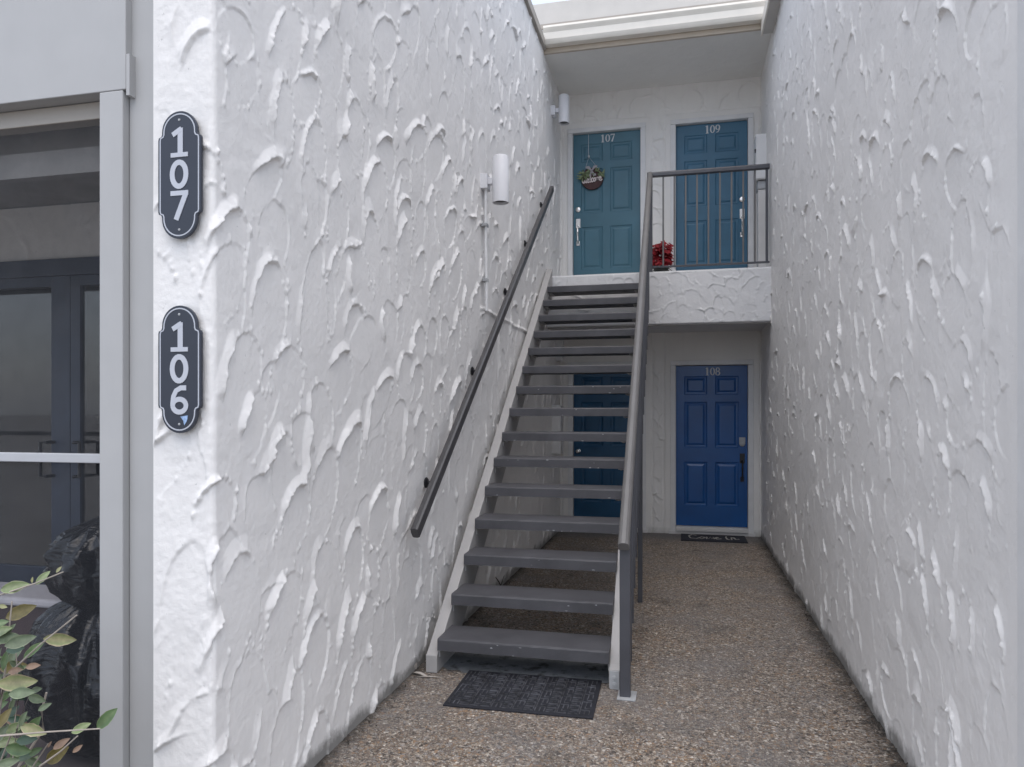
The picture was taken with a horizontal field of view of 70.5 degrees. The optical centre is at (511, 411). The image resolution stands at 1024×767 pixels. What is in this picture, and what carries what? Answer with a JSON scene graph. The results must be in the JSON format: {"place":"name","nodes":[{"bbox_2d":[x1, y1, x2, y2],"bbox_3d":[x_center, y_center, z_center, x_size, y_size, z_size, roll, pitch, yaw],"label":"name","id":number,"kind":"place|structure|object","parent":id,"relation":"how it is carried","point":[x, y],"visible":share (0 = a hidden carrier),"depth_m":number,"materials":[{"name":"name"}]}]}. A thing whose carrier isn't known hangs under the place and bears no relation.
{"place":"outdoors","nodes":[
{"label":"outdoors","id":0,"kind":"place"},
{"bbox_2d":[0,566,117,766],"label":"variegated shrub","id":1,"kind":"object","parent":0,"point":[15,683],"visible":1,"depth_m":2.10,"materials":[{"name":"green plant"}]},
{"bbox_2d":[531,0,565,4],"label":"sky","id":2,"kind":"structure","parent":0,"point":[534,2],"materials":[{"name":"white"}]},
{"bbox_2d":[314,532,907,766],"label":"walkway","id":3,"kind":"structure","parent":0,"point":[733,691],"depth_m":3.96,"materials":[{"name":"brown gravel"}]},
{"bbox_2d":[414,663,441,677],"bbox_3d":[-0.504,1.523,4.232,0.195,0.081,0.069,0,0,26],"label":"dry leaf","id":4,"kind":"object","parent":3,"relation":"on","point":[421,673],"visible":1,"depth_m":4.26,"materials":[{"name":"beige plant"}]},
{"bbox_2d":[443,670,601,718],"bbox_3d":[0.076,1.542,3.983,0.800,0.013,0.538,0,0,13],"label":"doormat","id":5,"kind":"object","parent":3,"relation":"on","point":[537,694],"visible":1,"depth_m":3.94,"materials":[{"name":"rubber"}]},
{"bbox_2d":[443,652,608,682],"bbox_3d":[0.134,1.546,4.427,1.125,0.001,0.459,0,0,13],"label":"cement patch","id":6,"kind":"object","parent":3,"relation":"on","point":[464,662],"visible":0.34,"depth_m":4.40,"materials":[{"name":"grey concrete"}]},
{"bbox_2d":[426,269,639,689],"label":"staircase","id":7,"kind":"structure","parent":3,"relation":"on","point":[452,635],"depth_m":5.14,"materials":[{"name":"paint"}]},
{"bbox_2d":[617,172,652,701],"bbox_3d":[1.101,-0.592,6.059,0.101,4.283,4.533,0,0,13],"label":"stair railing","id":8,"kind":"object","parent":7,"relation":"attached to","point":[631,516],"visible":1,"depth_m":4.82,"materials":[{"name":"grey metal"}]},
{"bbox_2d":[681,534,747,542],"bbox_3d":[2.456,1.541,8.838,0.770,0.017,0.470,0,0,13],"label":"doormat","id":9,"kind":"object","parent":3,"relation":"on","point":[714,538],"visible":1,"depth_m":8.79,"materials":[{"name":"rubber"}]},
{"label":"ground","id":10,"kind":"structure","parent":0,"visible":0},
{"bbox_2d":[0,0,152,766],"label":"screened porch","id":11,"kind":"object","parent":10,"relation":"on","point":[76,128],"visible":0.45,"depth_m":2.65,"materials":[{"name":"metal"}]},
{"bbox_2d":[0,582,60,732],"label":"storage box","id":12,"kind":"object","parent":11,"relation":"on","point":[42,597],"visible":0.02,"depth_m":3.23,"materials":[{"name":"white plastic"}]},
{"bbox_2d":[0,256,99,584],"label":"patio door","id":13,"kind":"structure","parent":11,"relation":"in","point":[49,355],"depth_m":4.36,"materials":[{"name":"grey metal"}]},
{"bbox_2d":[0,276,70,584],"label":"door leaf","id":14,"kind":"structure","parent":13,"relation":"in","point":[35,313],"depth_m":4.38,"materials":[{"name":"grey glass"}]},
{"bbox_2d":[71,274,99,527],"bbox_3d":[-2.111,0.321,4.169,1.051,2.259,0.105,0,0,13],"label":"door leaf","id":15,"kind":"structure","parent":13,"relation":"in","point":[85,289],"depth_m":4.29,"materials":[{"name":"grey glass"}]},
{"bbox_2d":[21,601,99,757],"bbox_3d":[-1.752,1.081,3.096,0.718,0.725,0.548,0,0,13],"label":"garbage bag","id":16,"kind":"object","parent":11,"relation":"on","point":[67,677],"visible":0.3,"depth_m":2.89,"materials":[{"name":"black plastic"}]},
{"bbox_2d":[42,516,99,610],"bbox_3d":[-1.689,0.632,3.130,0.596,0.441,0.530,0,0,13],"label":"garbage bag","id":17,"kind":"object","parent":16,"relation":"on","point":[74,552],"visible":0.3,"depth_m":2.95,"materials":[{"name":"black plastic"}]},
{"bbox_2d":[153,0,561,766],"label":"stucco wall","id":18,"kind":"structure","parent":10,"relation":"on","point":[319,272],"depth_m":3.31,"materials":[{"name":"paint"}]},
{"bbox_2d":[158,111,202,238],"bbox_3d":[-1.138,-0.812,2.484,0.168,0.437,0.015,0,0,13],"label":"house number plaque","id":19,"kind":"object","parent":18,"relation":"attached to","point":[180,175],"visible":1,"depth_m":2.48,"materials":[{"name":"grey metal"}]},
{"bbox_2d":[158,306,202,432],"bbox_3d":[-1.138,-0.146,2.484,0.168,0.437,0.015,0,0,13],"label":"house number plaque","id":20,"kind":"object","parent":18,"relation":"attached to","point":[180,369],"visible":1,"depth_m":2.48,"materials":[{"name":"grey metal"}]},
{"bbox_2d":[410,186,553,537],"bbox_3d":[-0.076,-0.956,6.275,0.119,3.344,4.496,0,0,13],"label":"wall handrail","id":21,"kind":"object","parent":18,"relation":"attached to","point":[432,485],"depth_m":5.17,"materials":[{"name":"paint"},{"name":"black metal"}]},
{"bbox_2d":[480,154,508,310],"bbox_3d":[-0.140,-1.425,5.795,0.233,1.230,0.131,0,0,13],"label":"wall lamp","id":22,"kind":"object","parent":18,"relation":"attached to","point":[498,180],"visible":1,"depth_m":5.75,"materials":[{"name":"white metal"}]},
{"bbox_2d":[524,0,545,49],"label":"eave trim","id":23,"kind":"structure","parent":18,"relation":"attached to","point":[534,19],"depth_m":7.84,"materials":[{"name":"white paint"}]},
{"bbox_2d":[551,405,562,453],"bbox_3d":[0.552,0.220,9.008,0.139,0.600,0.208,0,0,13],"label":"utility box","id":24,"kind":"object","parent":18,"relation":"attached to","point":[557,426],"visible":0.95,"depth_m":8.90,"materials":[{"name":"white paint"}]},
{"bbox_2d":[555,340,563,360],"bbox_3d":[0.593,-0.785,9.229,0.117,0.270,0.158,0,0,13],"label":"utility box","id":25,"kind":"object","parent":18,"relation":"attached to","point":[559,343],"visible":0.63,"depth_m":9.15,"materials":[{"name":"white paint"}]},
{"bbox_2d":[551,94,568,125],"bbox_3d":[0.588,-3.712,8.901,0.233,0.340,0.131,0,0,13],"label":"wall lamp","id":26,"kind":"object","parent":18,"relation":"attached to","point":[562,110],"visible":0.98,"depth_m":8.84,"materials":[{"name":"white metal"}]},
{"bbox_2d":[560,77,760,536],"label":"stucco back wall","id":27,"kind":"structure","parent":10,"relation":"on","point":[657,109],"depth_m":9.26,"materials":[{"name":"paint"}]},
{"bbox_2d":[568,122,645,274],"bbox_3d":[1.234,-2.653,9.450,1.010,2.126,0.165,0,0,13],"label":"door frame","id":28,"kind":"structure","parent":27,"relation":"attached to","point":[605,224],"depth_m":9.46,"materials":[{"name":"white blue paint"},{"name":"white paint"},{"name":"metal"}]},
{"bbox_2d":[577,134,604,189],"bbox_3d":[1.032,-3.277,9.471,0.380,0.736,0.053,0,0,13],"label":"welcome sign","id":29,"kind":"object","parent":28,"relation":"hanging from","point":[591,178],"visible":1,"depth_m":9.47,"materials":[{"name":"brown wood"}]},
{"bbox_2d":[574,130,639,274],"bbox_3d":[1.241,-2.635,9.482,0.870,2.030,0.040,0,0,13],"label":"door leaf","id":30,"kind":"structure","parent":28,"relation":"in","point":[609,215],"depth_m":9.46,"materials":[{"name":"blue wood"}]},
{"bbox_2d":[568,361,647,532],"bbox_3d":[1.239,0.450,9.449,1.050,2.201,0.165,0,0,13],"label":"front door","id":31,"kind":"structure","parent":27,"relation":"attached to","point":[590,507],"depth_m":9.49,"materials":[{"name":"white blue paint"},{"name":"white paint"},{"name":"metal"}]},
{"bbox_2d":[574,374,630,516],"bbox_3d":[1.246,0.430,9.481,0.870,2.030,0.040,0,0,13],"label":"door leaf","id":32,"kind":"structure","parent":31,"relation":"in","point":[590,507],"depth_m":9.49,"materials":[{"name":"blue wood"}]},
{"bbox_2d":[533,0,770,95],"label":"roof overhang","id":33,"kind":"object","parent":27,"relation":"attached to","point":[596,46],"visible":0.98,"depth_m":8.29,"materials":[{"name":"paint"}]},
{"bbox_2d":[546,267,770,332],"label":"balcony","id":34,"kind":"structure","parent":27,"relation":"attached to","point":[718,300],"depth_m":8.18,"materials":[{"name":"paint"}]},
{"bbox_2d":[653,240,673,271],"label":"potted flowers","id":35,"kind":"object","parent":34,"relation":"on","point":[668,254],"visible":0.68,"depth_m":8.42,"materials":[{"name":"red plant"}]},
{"bbox_2d":[647,163,769,271],"bbox_3d":[2.196,-2.171,8.144,1.330,1.139,0.060,0,0,13],"label":"balcony railing","id":36,"kind":"object","parent":34,"relation":"on","point":[719,170],"visible":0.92,"depth_m":8.13,"materials":[{"name":"grey metal"}]},
{"bbox_2d":[669,359,754,536],"bbox_3d":[2.519,0.450,9.149,1.050,2.201,0.165,0,0,13],"label":"front door","id":37,"kind":"structure","parent":27,"relation":"attached to","point":[711,449],"depth_m":9.15,"materials":[{"name":"white paint"},{"name":"white paint"},{"name":"metal"}]},
{"bbox_2d":[676,365,746,526],"bbox_3d":[2.527,0.430,9.181,0.870,2.030,0.040,0,0,13],"label":"door leaf","id":38,"kind":"structure","parent":37,"relation":"in","point":[711,410],"depth_m":9.16,"materials":[{"name":"blue wood"}]},
{"bbox_2d":[670,113,753,270],"bbox_3d":[2.519,-2.653,9.149,1.010,2.126,0.165,0,0,13],"label":"door frame","id":39,"kind":"structure","parent":27,"relation":"attached to","point":[713,141],"depth_m":9.15,"materials":[{"name":"white blue paint"},{"name":"white paint"},{"name":"metal"}]},
{"bbox_2d":[676,120,746,270],"bbox_3d":[2.527,-2.635,9.181,0.870,2.030,0.040,0,0,13],"label":"door leaf","id":40,"kind":"structure","parent":39,"relation":"in","point":[695,149],"depth_m":9.16,"materials":[{"name":"blue wood"}]},
{"bbox_2d":[760,0,1016,766],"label":"stucco wall","id":41,"kind":"structure","parent":10,"relation":"on","point":[888,426],"depth_m":3.25,"materials":[{"name":"paint"}]},
{"bbox_2d":[754,134,766,266],"bbox_3d":[2.943,-2.426,8.576,0.152,1.648,0.258,0,0,13],"label":"utility box","id":42,"kind":"object","parent":41,"relation":"attached to","point":[760,156],"visible":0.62,"depth_m":8.49,"materials":[{"name":"white paint"}]},
{"bbox_2d":[761,0,780,35],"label":"roof eave","id":43,"kind":"object","parent":41,"relation":"attached to","point":[769,15],"visible":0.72,"depth_m":7.50,"materials":[{"name":"white paint"}]},
{"bbox_2d":[1017,0,1023,766],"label":"corner board","id":44,"kind":"object","parent":41,"relation":"attached to","point":[1020,383],"depth_m":2.09,"materials":[{"name":"white paint"}]}
]}

